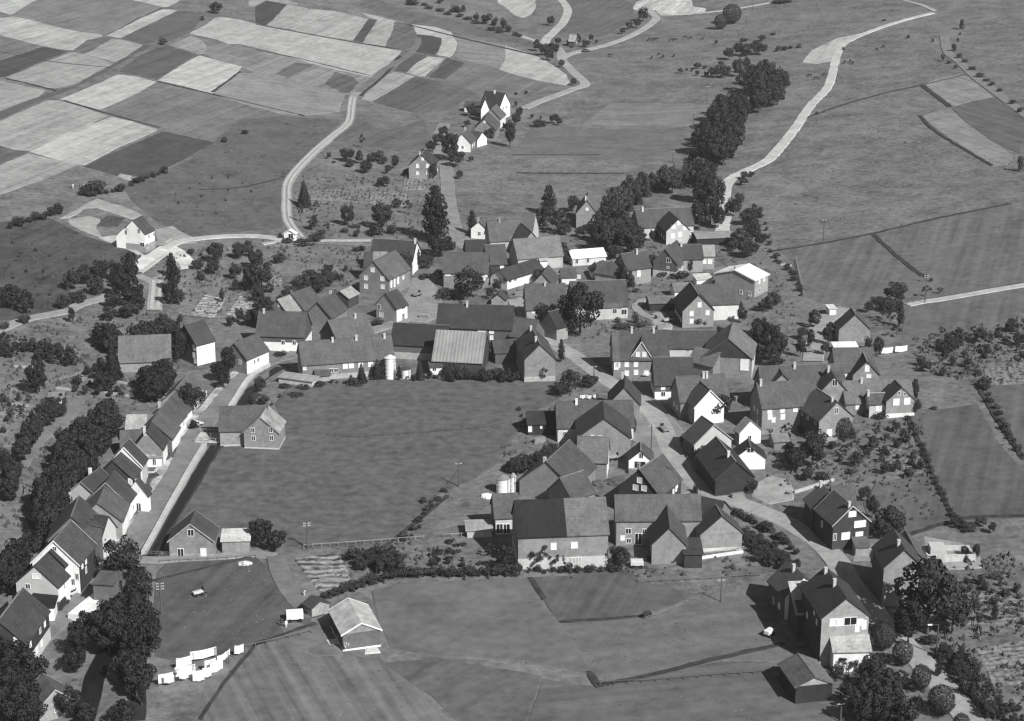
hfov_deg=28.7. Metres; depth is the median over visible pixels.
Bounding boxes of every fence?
[51,365,99,381]
[159,553,255,561]
[181,313,235,318]
[246,628,311,647]
[276,242,371,246]
[296,197,399,206]
[304,536,419,546]
[320,576,347,582]
[328,424,496,436]
[600,669,768,684]
[638,571,760,582]
[704,546,743,553]
[748,496,775,513]
[907,280,1023,303]
[966,594,980,638]
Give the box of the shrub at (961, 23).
[959,19,964,28]
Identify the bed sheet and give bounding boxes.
[158,672,172,683]
[164,675,173,682]
[175,664,194,676]
[176,655,191,666]
[179,671,188,678]
[190,647,214,659]
[192,669,204,680]
[202,667,210,676]
[204,658,215,667]
[210,657,222,672]
[217,653,225,659]
[234,644,243,653]
[881,347,892,353]
[895,345,907,351]
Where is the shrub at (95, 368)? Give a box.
[92,363,99,371]
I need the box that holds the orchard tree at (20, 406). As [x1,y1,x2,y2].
[17,403,25,412]
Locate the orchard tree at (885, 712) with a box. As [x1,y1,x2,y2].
[881,701,904,720]
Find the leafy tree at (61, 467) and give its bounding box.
[46,463,73,478]
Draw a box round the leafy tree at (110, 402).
[93,397,125,423]
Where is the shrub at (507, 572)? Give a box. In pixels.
[500,566,511,575]
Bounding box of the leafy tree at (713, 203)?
[695,183,724,224]
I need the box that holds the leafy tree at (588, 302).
[557,281,604,335]
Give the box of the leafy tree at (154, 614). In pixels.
[136,610,161,631]
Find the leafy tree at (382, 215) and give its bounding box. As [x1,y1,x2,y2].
[371,201,391,227]
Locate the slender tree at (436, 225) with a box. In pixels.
[421,185,450,237]
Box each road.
[45,351,297,647]
[281,92,361,239]
[354,37,420,97]
[372,275,439,332]
[432,123,464,234]
[508,299,984,720]
[522,47,589,109]
[541,0,571,43]
[557,0,667,59]
[714,12,934,230]
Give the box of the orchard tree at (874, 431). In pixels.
[872,425,879,437]
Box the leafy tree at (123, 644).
[119,628,147,656]
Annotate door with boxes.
[200,548,206,555]
[634,533,641,544]
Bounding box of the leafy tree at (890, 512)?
[874,505,907,528]
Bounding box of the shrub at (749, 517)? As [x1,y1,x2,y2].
[746,514,754,520]
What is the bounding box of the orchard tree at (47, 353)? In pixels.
[40,348,51,357]
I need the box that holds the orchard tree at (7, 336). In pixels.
[0,331,9,338]
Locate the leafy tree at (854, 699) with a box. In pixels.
[847,691,873,720]
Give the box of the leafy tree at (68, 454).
[57,447,87,465]
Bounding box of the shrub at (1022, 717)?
[1018,714,1023,720]
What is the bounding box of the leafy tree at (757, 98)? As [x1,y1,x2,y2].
[749,91,767,112]
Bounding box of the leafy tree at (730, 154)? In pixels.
[715,134,735,165]
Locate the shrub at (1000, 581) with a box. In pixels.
[997,579,1002,585]
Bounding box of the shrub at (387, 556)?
[381,551,393,565]
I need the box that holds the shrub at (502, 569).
[490,562,506,575]
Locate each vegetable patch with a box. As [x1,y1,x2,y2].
[8,485,32,503]
[79,369,103,381]
[96,215,124,226]
[191,294,225,317]
[226,296,255,317]
[260,275,282,288]
[294,553,349,590]
[307,189,362,199]
[369,191,406,205]
[403,179,424,189]
[755,351,760,361]
[879,443,915,467]
[961,592,1023,624]
[976,639,1023,668]
[983,361,1023,384]
[987,667,1023,686]
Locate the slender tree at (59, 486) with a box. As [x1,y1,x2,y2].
[55,482,71,502]
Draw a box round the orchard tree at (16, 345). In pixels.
[11,342,22,353]
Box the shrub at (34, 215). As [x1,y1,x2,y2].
[30,212,40,219]
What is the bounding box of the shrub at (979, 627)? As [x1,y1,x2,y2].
[975,624,981,631]
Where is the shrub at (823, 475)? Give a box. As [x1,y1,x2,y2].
[815,471,828,479]
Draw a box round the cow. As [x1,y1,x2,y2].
[642,611,651,618]
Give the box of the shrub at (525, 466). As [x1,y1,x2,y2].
[518,459,528,473]
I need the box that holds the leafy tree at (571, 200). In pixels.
[567,195,579,211]
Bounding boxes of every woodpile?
[155,240,164,244]
[419,314,429,317]
[514,291,522,295]
[533,436,545,443]
[628,468,636,474]
[656,324,666,329]
[730,492,745,498]
[734,394,744,401]
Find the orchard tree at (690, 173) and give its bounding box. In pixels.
[682,167,695,188]
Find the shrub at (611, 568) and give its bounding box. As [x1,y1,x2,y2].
[606,562,617,572]
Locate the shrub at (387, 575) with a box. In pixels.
[381,570,390,579]
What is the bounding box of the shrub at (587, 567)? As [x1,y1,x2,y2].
[584,565,592,572]
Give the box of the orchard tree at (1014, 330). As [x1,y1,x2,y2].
[1008,328,1018,333]
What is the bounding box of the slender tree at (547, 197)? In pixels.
[540,184,557,210]
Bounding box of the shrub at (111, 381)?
[107,376,115,387]
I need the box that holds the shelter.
[284,228,297,240]
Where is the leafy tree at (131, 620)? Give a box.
[115,619,148,648]
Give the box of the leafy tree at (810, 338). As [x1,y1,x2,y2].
[807,329,814,347]
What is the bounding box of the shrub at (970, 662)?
[963,653,978,669]
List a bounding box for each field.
[0,0,35,14]
[0,17,101,49]
[0,37,37,59]
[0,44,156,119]
[0,47,66,76]
[0,80,44,109]
[0,100,106,150]
[0,146,27,164]
[0,153,76,194]
[0,217,144,319]
[7,52,111,87]
[12,0,162,34]
[30,117,158,164]
[61,74,154,109]
[73,37,111,53]
[84,131,213,177]
[85,39,140,61]
[101,82,285,141]
[106,9,176,37]
[109,7,163,33]
[116,173,134,180]
[119,45,195,79]
[122,11,205,44]
[124,116,342,235]
[135,0,178,6]
[153,558,311,660]
[158,56,241,92]
[167,379,558,547]
[170,36,206,53]
[190,17,401,76]
[199,637,453,720]
[203,52,369,93]
[205,43,268,58]
[213,73,345,114]
[249,0,297,6]
[255,1,286,25]
[267,4,307,28]
[276,62,312,76]
[291,9,367,40]
[325,72,357,92]
[334,116,431,151]
[353,19,376,41]
[360,0,536,46]
[362,13,395,22]
[362,72,413,100]
[363,20,393,45]
[373,77,443,109]
[373,578,589,674]
[384,660,539,720]
[385,22,416,50]
[394,53,427,71]
[402,83,480,113]
[406,56,444,75]
[412,24,456,56]
[416,35,440,54]
[429,58,464,78]
[445,63,547,97]
[455,37,504,67]
[497,0,535,17]
[499,46,569,84]
[505,128,690,162]
[527,661,833,720]
[533,569,699,622]
[558,0,634,37]
[559,580,789,682]
[568,51,657,57]
[584,103,708,126]
[775,234,929,306]
[803,33,859,63]
[864,474,949,533]
[875,205,1023,298]
[901,287,1023,343]
[907,404,1023,519]
[923,110,1012,165]
[925,74,991,106]
[952,98,1023,153]
[984,384,1023,460]
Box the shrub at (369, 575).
[363,572,374,584]
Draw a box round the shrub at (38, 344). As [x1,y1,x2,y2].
[33,340,46,349]
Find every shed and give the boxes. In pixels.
[32,593,57,620]
[42,548,68,570]
[47,391,64,404]
[91,570,122,604]
[120,429,142,447]
[125,414,153,429]
[220,528,250,552]
[277,371,319,386]
[301,595,330,617]
[313,369,331,380]
[336,286,359,308]
[401,366,410,378]
[428,361,442,374]
[464,519,493,537]
[490,290,508,304]
[525,410,555,434]
[539,258,547,267]
[547,470,596,498]
[559,268,576,283]
[566,247,606,265]
[588,262,597,277]
[645,295,674,310]
[669,282,688,295]
[682,537,703,567]
[690,231,732,244]
[691,273,713,284]
[702,245,715,268]
[768,433,789,448]
[777,653,834,703]
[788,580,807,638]
[825,304,837,314]
[831,341,858,347]
[851,536,870,555]
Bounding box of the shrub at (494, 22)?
[491,17,497,25]
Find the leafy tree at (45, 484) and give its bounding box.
[38,481,69,491]
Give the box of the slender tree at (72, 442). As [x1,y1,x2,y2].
[68,440,76,447]
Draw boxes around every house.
[0,587,50,657]
[14,554,70,601]
[30,519,96,592]
[35,673,73,720]
[46,495,103,559]
[86,470,136,518]
[86,485,130,538]
[93,513,117,557]
[103,452,141,485]
[110,438,148,482]
[116,216,155,252]
[130,476,151,511]
[135,421,168,466]
[141,409,180,451]
[152,398,187,433]
[161,371,207,411]
[161,391,193,421]
[176,320,215,365]
[224,333,269,373]
[255,308,311,350]
[296,333,394,378]
[358,249,410,296]
[374,289,408,321]
[408,148,438,179]
[436,297,515,341]
[442,252,489,287]
[457,127,487,151]
[470,217,485,238]
[473,112,500,140]
[479,90,510,118]
[482,104,506,127]
[483,244,507,279]
[508,316,545,338]
[532,265,559,282]
[554,398,634,441]
[568,35,578,46]
[575,190,600,228]
[607,372,640,418]
[609,326,669,376]
[614,248,651,283]
[617,452,682,493]
[627,441,653,467]
[650,356,693,399]
[652,240,703,277]
[657,211,690,244]
[670,371,729,423]
[673,281,714,327]
[714,263,769,297]
[733,416,762,445]
[733,438,766,468]
[749,379,816,434]
[766,561,809,619]
[799,388,854,441]
[800,567,871,671]
[803,480,871,549]
[816,365,848,405]
[834,307,871,342]
[841,377,913,417]
[871,528,926,606]
[881,379,916,417]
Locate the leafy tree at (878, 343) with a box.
[872,336,884,356]
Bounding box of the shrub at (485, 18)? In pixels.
[481,13,492,21]
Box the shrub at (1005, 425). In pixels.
[1000,422,1010,429]
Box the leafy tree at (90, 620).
[86,600,122,629]
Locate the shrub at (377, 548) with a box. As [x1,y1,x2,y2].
[373,543,380,551]
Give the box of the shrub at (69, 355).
[62,348,78,365]
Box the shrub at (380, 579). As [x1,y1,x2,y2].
[377,573,384,581]
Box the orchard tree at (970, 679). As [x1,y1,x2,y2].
[968,673,979,681]
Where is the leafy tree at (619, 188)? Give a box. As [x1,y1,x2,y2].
[615,186,627,195]
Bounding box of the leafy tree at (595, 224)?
[589,220,603,235]
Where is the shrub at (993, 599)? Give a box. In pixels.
[989,594,998,603]
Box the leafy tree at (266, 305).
[256,303,273,310]
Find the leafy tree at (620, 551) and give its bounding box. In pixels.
[609,545,630,565]
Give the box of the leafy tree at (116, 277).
[110,268,128,294]
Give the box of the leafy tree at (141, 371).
[135,365,152,385]
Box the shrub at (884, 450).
[880,448,890,455]
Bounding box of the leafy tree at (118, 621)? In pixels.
[102,614,132,650]
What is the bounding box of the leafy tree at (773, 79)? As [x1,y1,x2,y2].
[766,77,783,99]
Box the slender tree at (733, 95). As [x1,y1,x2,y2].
[728,92,736,106]
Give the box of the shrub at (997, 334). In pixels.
[993,327,1002,337]
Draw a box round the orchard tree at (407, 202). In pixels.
[403,199,412,208]
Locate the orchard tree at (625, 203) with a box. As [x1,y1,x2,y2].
[622,194,630,205]
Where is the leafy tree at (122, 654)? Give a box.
[109,649,132,680]
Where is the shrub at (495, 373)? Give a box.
[491,370,498,380]
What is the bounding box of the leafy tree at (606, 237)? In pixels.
[590,224,615,247]
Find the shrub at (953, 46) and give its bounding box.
[951,43,956,50]
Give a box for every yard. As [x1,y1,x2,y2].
[57,199,141,218]
[65,216,101,236]
[100,235,143,256]
[136,245,191,269]
[155,226,195,243]
[277,622,341,655]
[327,638,338,643]
[363,647,378,652]
[403,277,441,322]
[449,230,470,247]
[632,376,692,493]
[649,311,674,328]
[749,475,794,504]
[849,545,872,561]
[923,536,980,569]
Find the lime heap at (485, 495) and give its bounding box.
[480,493,491,498]
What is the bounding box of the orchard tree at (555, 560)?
[549,554,558,562]
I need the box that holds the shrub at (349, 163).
[344,159,354,166]
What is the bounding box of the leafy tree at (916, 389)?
[912,379,919,397]
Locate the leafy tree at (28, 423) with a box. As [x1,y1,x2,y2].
[19,420,40,432]
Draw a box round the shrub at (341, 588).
[337,583,348,593]
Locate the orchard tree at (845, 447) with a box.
[839,445,849,457]
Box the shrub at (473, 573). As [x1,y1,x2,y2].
[469,568,476,575]
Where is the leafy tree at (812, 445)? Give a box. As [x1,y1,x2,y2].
[799,428,826,466]
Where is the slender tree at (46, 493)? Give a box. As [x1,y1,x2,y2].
[41,489,51,502]
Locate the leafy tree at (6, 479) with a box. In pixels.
[2,478,18,491]
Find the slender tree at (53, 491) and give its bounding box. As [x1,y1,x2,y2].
[49,485,58,497]
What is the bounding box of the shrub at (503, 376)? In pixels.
[499,371,508,381]
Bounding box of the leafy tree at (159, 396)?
[146,379,165,401]
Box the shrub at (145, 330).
[144,325,151,332]
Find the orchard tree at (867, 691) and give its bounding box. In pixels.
[862,688,882,703]
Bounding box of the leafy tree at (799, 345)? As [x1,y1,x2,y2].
[795,337,805,356]
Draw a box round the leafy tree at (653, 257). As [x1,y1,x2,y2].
[649,252,656,272]
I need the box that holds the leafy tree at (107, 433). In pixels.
[91,428,111,449]
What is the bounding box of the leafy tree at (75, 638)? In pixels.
[64,621,89,648]
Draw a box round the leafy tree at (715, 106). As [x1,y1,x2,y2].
[706,102,726,117]
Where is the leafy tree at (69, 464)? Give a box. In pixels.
[57,461,82,480]
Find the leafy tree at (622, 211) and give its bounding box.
[611,207,629,222]
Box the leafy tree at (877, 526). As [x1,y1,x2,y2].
[869,518,892,538]
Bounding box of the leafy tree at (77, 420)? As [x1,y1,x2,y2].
[73,416,86,428]
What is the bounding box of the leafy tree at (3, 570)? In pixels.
[0,560,18,590]
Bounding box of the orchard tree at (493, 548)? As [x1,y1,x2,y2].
[483,543,495,556]
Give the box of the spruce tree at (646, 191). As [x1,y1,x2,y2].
[642,175,651,196]
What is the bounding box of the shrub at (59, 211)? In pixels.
[54,206,62,213]
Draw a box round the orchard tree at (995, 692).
[991,686,1001,695]
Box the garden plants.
[0,174,1023,720]
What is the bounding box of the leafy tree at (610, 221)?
[599,217,616,234]
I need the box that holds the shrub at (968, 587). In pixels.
[966,584,972,591]
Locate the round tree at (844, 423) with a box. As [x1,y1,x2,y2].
[836,417,852,438]
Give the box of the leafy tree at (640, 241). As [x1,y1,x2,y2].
[625,233,645,250]
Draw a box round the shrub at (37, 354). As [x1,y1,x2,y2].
[33,348,42,360]
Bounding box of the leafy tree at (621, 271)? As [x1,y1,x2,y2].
[615,264,632,280]
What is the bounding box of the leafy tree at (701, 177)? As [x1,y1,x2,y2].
[689,167,715,197]
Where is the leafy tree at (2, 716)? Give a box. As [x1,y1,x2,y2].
[0,686,22,720]
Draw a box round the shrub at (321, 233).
[314,230,324,238]
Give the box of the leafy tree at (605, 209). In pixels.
[598,200,623,218]
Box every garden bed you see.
[146,482,153,491]
[147,472,158,482]
[166,448,176,459]
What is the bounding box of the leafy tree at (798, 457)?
[785,446,806,470]
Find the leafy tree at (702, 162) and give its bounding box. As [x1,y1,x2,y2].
[700,160,715,171]
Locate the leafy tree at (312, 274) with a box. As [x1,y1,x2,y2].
[300,269,321,287]
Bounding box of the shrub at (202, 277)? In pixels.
[196,270,205,280]
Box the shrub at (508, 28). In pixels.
[505,25,511,31]
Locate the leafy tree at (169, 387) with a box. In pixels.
[161,374,171,396]
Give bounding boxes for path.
[0,289,120,332]
[16,398,85,467]
[98,555,109,568]
[140,550,278,563]
[260,240,281,244]
[266,555,324,618]
[319,239,370,241]
[631,298,653,320]
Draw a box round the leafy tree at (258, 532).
[248,519,272,547]
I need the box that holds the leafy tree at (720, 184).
[713,176,725,199]
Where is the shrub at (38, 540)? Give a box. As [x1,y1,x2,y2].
[32,534,45,548]
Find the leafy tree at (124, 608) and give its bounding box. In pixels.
[122,605,128,614]
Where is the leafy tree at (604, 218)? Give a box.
[600,215,617,226]
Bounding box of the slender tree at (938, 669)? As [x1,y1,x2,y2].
[935,653,942,675]
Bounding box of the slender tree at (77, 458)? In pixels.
[73,455,84,483]
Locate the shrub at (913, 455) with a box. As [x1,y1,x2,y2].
[909,449,916,458]
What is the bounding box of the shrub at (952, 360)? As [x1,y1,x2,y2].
[950,356,956,365]
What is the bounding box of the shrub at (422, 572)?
[414,567,425,577]
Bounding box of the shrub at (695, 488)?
[693,483,698,492]
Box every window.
[32,573,40,579]
[74,565,78,572]
[136,503,140,510]
[177,548,183,555]
[187,529,193,535]
[343,363,347,368]
[368,361,372,366]
[496,523,503,533]
[503,524,509,533]
[551,543,556,549]
[571,542,577,548]
[614,362,618,369]
[620,535,624,540]
[622,309,626,314]
[625,528,630,533]
[633,484,637,490]
[634,461,645,467]
[637,477,641,483]
[641,485,646,491]
[740,359,748,370]
[747,448,753,452]
[826,429,831,435]
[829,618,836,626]
[832,379,837,385]
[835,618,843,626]
[841,532,849,539]
[844,617,856,625]
[848,510,856,516]
[854,520,865,527]
[855,531,862,535]
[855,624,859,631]
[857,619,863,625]
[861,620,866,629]
[865,365,869,371]
[875,405,882,410]
[893,398,899,405]
[904,398,910,404]
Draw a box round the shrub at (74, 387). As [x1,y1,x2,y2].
[71,383,78,390]
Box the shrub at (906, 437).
[899,428,910,442]
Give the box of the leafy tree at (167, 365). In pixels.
[153,361,170,369]
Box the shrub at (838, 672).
[829,665,843,678]
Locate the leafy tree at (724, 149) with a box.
[701,136,730,164]
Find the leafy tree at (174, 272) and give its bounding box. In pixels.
[166,264,180,288]
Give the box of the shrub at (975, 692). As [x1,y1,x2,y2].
[969,687,980,698]
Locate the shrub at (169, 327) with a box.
[164,324,175,333]
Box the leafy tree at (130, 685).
[120,667,151,695]
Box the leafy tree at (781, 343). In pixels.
[769,332,788,353]
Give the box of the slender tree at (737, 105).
[733,97,744,109]
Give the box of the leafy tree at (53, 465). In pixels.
[43,462,58,475]
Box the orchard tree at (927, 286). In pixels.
[921,285,931,293]
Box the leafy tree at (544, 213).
[535,206,554,226]
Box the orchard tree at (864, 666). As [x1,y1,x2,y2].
[860,662,884,683]
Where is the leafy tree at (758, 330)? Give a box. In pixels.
[748,324,767,352]
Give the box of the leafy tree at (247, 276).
[242,262,260,291]
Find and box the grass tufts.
[133,96,1023,720]
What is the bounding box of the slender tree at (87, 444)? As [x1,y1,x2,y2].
[82,437,97,460]
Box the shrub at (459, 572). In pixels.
[455,568,467,575]
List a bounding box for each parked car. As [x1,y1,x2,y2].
[57,596,69,610]
[70,587,77,596]
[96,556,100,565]
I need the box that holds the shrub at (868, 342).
[864,336,872,346]
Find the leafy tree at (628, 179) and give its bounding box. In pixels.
[620,175,637,186]
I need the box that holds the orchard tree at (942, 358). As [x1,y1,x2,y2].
[938,354,946,365]
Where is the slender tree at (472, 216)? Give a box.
[466,209,476,232]
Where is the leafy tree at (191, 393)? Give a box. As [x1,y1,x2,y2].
[178,382,201,409]
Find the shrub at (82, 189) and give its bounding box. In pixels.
[78,184,88,195]
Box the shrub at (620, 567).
[613,564,622,571]
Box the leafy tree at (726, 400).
[711,393,732,413]
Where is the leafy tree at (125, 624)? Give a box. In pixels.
[113,611,144,648]
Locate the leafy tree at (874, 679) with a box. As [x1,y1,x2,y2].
[856,670,879,689]
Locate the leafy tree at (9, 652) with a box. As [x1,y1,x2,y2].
[0,646,27,664]
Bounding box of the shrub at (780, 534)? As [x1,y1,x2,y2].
[774,531,787,538]
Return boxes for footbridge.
[194,429,219,442]
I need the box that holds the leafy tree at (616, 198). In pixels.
[601,195,624,207]
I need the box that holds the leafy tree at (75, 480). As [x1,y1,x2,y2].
[46,472,80,485]
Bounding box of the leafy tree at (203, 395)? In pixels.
[199,391,206,401]
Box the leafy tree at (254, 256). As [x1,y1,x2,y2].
[247,249,262,263]
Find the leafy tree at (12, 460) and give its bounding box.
[8,458,23,473]
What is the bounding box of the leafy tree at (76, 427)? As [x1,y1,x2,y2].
[66,422,88,433]
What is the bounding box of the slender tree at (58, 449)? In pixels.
[50,441,63,464]
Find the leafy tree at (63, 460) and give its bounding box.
[56,458,76,468]
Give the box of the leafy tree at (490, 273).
[488,267,491,280]
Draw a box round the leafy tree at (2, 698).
[0,687,20,720]
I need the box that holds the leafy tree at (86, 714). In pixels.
[76,700,95,720]
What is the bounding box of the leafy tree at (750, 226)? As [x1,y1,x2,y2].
[742,219,760,241]
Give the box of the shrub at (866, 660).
[859,653,880,671]
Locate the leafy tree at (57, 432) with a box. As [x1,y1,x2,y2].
[53,427,78,439]
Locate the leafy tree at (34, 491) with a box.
[30,484,49,503]
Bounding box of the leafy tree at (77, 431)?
[70,428,84,441]
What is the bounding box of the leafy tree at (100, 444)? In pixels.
[77,431,108,457]
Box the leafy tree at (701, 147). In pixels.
[697,140,706,159]
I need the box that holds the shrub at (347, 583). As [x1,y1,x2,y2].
[344,580,352,590]
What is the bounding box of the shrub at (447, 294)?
[436,287,456,299]
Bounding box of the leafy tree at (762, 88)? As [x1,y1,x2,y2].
[750,83,771,109]
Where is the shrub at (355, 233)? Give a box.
[353,228,360,236]
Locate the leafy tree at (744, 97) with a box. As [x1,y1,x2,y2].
[734,94,750,110]
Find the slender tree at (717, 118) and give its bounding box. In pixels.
[711,113,722,135]
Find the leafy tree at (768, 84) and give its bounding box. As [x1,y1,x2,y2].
[761,79,774,88]
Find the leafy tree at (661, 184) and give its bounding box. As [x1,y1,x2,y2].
[656,171,670,192]
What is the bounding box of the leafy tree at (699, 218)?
[691,202,710,229]
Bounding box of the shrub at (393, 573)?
[389,568,398,578]
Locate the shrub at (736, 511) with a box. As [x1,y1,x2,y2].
[731,507,743,515]
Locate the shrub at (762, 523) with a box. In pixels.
[756,520,767,529]
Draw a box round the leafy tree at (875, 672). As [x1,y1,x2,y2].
[866,662,894,683]
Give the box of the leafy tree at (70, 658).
[61,645,85,672]
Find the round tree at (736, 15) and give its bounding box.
[722,3,741,23]
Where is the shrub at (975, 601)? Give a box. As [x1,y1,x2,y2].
[972,598,981,607]
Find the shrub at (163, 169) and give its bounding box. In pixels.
[159,166,167,173]
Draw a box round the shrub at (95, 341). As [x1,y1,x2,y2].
[93,336,101,348]
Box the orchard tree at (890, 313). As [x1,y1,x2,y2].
[887,310,895,324]
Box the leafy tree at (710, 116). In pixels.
[704,109,720,124]
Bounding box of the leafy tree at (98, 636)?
[87,607,123,652]
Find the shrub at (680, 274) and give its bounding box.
[669,270,689,277]
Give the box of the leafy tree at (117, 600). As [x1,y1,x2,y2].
[96,595,130,610]
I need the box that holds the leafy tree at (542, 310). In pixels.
[533,302,556,320]
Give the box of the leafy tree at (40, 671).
[18,661,45,681]
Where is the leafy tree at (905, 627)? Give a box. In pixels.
[894,599,928,642]
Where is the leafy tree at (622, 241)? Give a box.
[616,226,640,251]
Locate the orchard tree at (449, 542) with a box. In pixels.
[443,538,467,560]
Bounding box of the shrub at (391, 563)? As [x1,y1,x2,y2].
[386,559,396,571]
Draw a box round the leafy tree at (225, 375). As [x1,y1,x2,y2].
[217,370,229,387]
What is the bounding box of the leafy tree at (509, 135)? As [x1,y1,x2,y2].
[503,120,515,146]
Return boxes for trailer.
[630,558,649,568]
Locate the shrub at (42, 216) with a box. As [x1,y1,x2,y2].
[37,214,46,219]
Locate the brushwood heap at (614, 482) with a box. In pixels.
[604,478,623,485]
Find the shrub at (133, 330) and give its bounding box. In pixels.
[125,324,141,334]
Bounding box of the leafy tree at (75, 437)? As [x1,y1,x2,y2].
[66,435,87,445]
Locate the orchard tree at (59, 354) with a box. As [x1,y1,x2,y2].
[55,352,66,365]
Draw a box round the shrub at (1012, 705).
[1008,699,1015,712]
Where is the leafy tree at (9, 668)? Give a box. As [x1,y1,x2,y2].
[0,664,21,685]
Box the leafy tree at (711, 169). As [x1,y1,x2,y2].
[694,160,718,179]
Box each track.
[136,263,181,282]
[138,253,167,272]
[146,279,163,310]
[149,280,154,308]
[156,280,161,309]
[160,234,283,249]
[282,97,351,236]
[287,97,355,236]
[513,34,540,42]
[664,2,772,14]
[801,306,854,361]
[902,0,936,11]
[904,283,1023,305]
[939,35,1023,117]
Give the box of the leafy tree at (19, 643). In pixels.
[0,639,24,659]
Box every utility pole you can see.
[154,582,163,613]
[303,522,313,549]
[447,463,461,486]
[718,579,724,601]
[837,703,845,720]
[924,275,928,301]
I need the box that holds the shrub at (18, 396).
[16,393,21,400]
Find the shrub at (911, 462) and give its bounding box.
[908,458,915,465]
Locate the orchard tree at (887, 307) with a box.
[880,304,894,317]
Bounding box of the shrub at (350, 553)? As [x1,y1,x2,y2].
[345,545,355,561]
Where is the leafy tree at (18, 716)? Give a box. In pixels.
[1,687,39,720]
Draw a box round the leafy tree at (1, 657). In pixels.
[0,647,12,664]
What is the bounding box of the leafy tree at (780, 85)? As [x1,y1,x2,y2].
[772,81,785,104]
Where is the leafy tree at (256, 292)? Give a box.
[251,282,264,298]
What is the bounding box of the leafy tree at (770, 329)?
[759,323,780,345]
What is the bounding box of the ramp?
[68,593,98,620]
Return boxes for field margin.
[0,51,111,67]
[5,78,57,90]
[63,100,158,127]
[150,556,252,581]
[157,81,304,115]
[198,643,257,719]
[200,178,279,189]
[211,71,240,91]
[254,622,316,644]
[255,24,397,48]
[256,49,369,75]
[360,55,400,95]
[384,495,449,547]
[407,24,539,55]
[512,154,599,154]
[516,172,623,173]
[527,577,548,598]
[559,614,643,622]
[586,670,601,687]
[600,641,784,686]
[773,203,1010,251]
[807,74,966,117]
[870,234,922,276]
[906,415,953,518]
[909,514,1023,535]
[918,115,992,165]
[920,85,951,106]
[975,383,1023,459]
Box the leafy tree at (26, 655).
[10,647,49,678]
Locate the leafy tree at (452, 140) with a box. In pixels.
[441,132,458,154]
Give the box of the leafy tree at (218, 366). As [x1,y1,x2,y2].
[210,361,224,380]
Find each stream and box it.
[74,567,144,720]
[141,367,283,558]
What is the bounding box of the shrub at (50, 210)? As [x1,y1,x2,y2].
[47,207,56,215]
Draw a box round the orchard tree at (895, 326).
[890,325,901,333]
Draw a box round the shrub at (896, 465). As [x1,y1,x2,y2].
[891,462,899,469]
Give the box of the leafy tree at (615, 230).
[606,226,624,244]
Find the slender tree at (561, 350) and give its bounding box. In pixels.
[557,339,564,361]
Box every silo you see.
[384,354,395,379]
[496,474,510,492]
[510,473,515,492]
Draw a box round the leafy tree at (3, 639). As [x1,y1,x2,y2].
[0,636,15,646]
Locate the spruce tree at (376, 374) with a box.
[370,359,383,379]
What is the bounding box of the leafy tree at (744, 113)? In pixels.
[730,107,748,122]
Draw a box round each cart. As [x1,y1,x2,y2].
[411,290,421,296]
[609,452,622,460]
[659,423,668,432]
[662,316,674,322]
[763,625,775,637]
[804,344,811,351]
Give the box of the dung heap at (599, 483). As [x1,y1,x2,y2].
[592,479,606,486]
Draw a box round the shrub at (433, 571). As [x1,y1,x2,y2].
[427,567,438,576]
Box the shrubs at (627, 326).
[9,0,1023,613]
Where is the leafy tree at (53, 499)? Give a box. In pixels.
[32,497,56,511]
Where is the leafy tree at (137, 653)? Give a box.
[130,650,147,661]
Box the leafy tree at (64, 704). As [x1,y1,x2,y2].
[53,686,82,718]
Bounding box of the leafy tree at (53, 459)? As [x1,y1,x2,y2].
[50,455,65,463]
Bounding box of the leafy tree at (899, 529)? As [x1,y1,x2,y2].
[889,519,905,533]
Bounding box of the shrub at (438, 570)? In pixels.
[436,566,444,575]
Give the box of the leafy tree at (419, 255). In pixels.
[417,249,421,263]
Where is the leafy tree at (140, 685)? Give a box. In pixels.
[136,680,144,705]
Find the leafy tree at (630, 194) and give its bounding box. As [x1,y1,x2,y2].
[617,187,634,208]
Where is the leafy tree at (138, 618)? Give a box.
[128,614,155,640]
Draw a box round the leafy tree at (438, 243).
[426,232,451,256]
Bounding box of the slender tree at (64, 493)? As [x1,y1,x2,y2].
[60,490,71,500]
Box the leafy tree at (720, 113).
[712,107,735,121]
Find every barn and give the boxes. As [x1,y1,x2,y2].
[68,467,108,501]
[118,334,172,371]
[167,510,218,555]
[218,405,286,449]
[270,294,301,310]
[290,286,320,311]
[307,290,347,330]
[319,313,375,339]
[328,598,382,650]
[363,252,386,270]
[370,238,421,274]
[391,322,450,359]
[431,329,490,372]
[463,239,486,251]
[464,101,480,112]
[484,217,520,250]
[490,258,543,289]
[490,338,517,363]
[490,492,518,534]
[508,235,563,267]
[510,222,535,241]
[511,496,609,569]
[515,325,556,381]
[518,439,596,498]
[522,212,539,236]
[523,281,565,320]
[540,308,568,340]
[567,279,628,319]
[575,400,631,458]
[577,435,610,478]
[594,261,620,279]
[613,494,701,545]
[631,206,694,237]
[648,505,687,563]
[668,330,715,356]
[681,415,733,459]
[690,322,756,378]
[694,283,739,319]
[694,504,743,551]
[695,436,755,495]
[701,496,731,515]
[753,362,845,384]
[827,347,880,379]
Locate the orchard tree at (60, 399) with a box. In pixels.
[47,393,67,402]
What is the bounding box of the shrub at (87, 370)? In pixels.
[83,366,93,374]
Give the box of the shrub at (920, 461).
[915,459,923,469]
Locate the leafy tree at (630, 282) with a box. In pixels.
[625,272,635,292]
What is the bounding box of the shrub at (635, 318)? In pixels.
[632,312,638,322]
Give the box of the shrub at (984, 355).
[980,351,986,357]
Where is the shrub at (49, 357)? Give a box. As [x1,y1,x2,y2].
[47,354,54,362]
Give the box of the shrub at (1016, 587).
[1013,583,1021,591]
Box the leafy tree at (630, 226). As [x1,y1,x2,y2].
[627,221,643,233]
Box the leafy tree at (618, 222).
[614,218,627,228]
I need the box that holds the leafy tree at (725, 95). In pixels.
[716,92,731,107]
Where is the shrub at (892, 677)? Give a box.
[876,675,895,685]

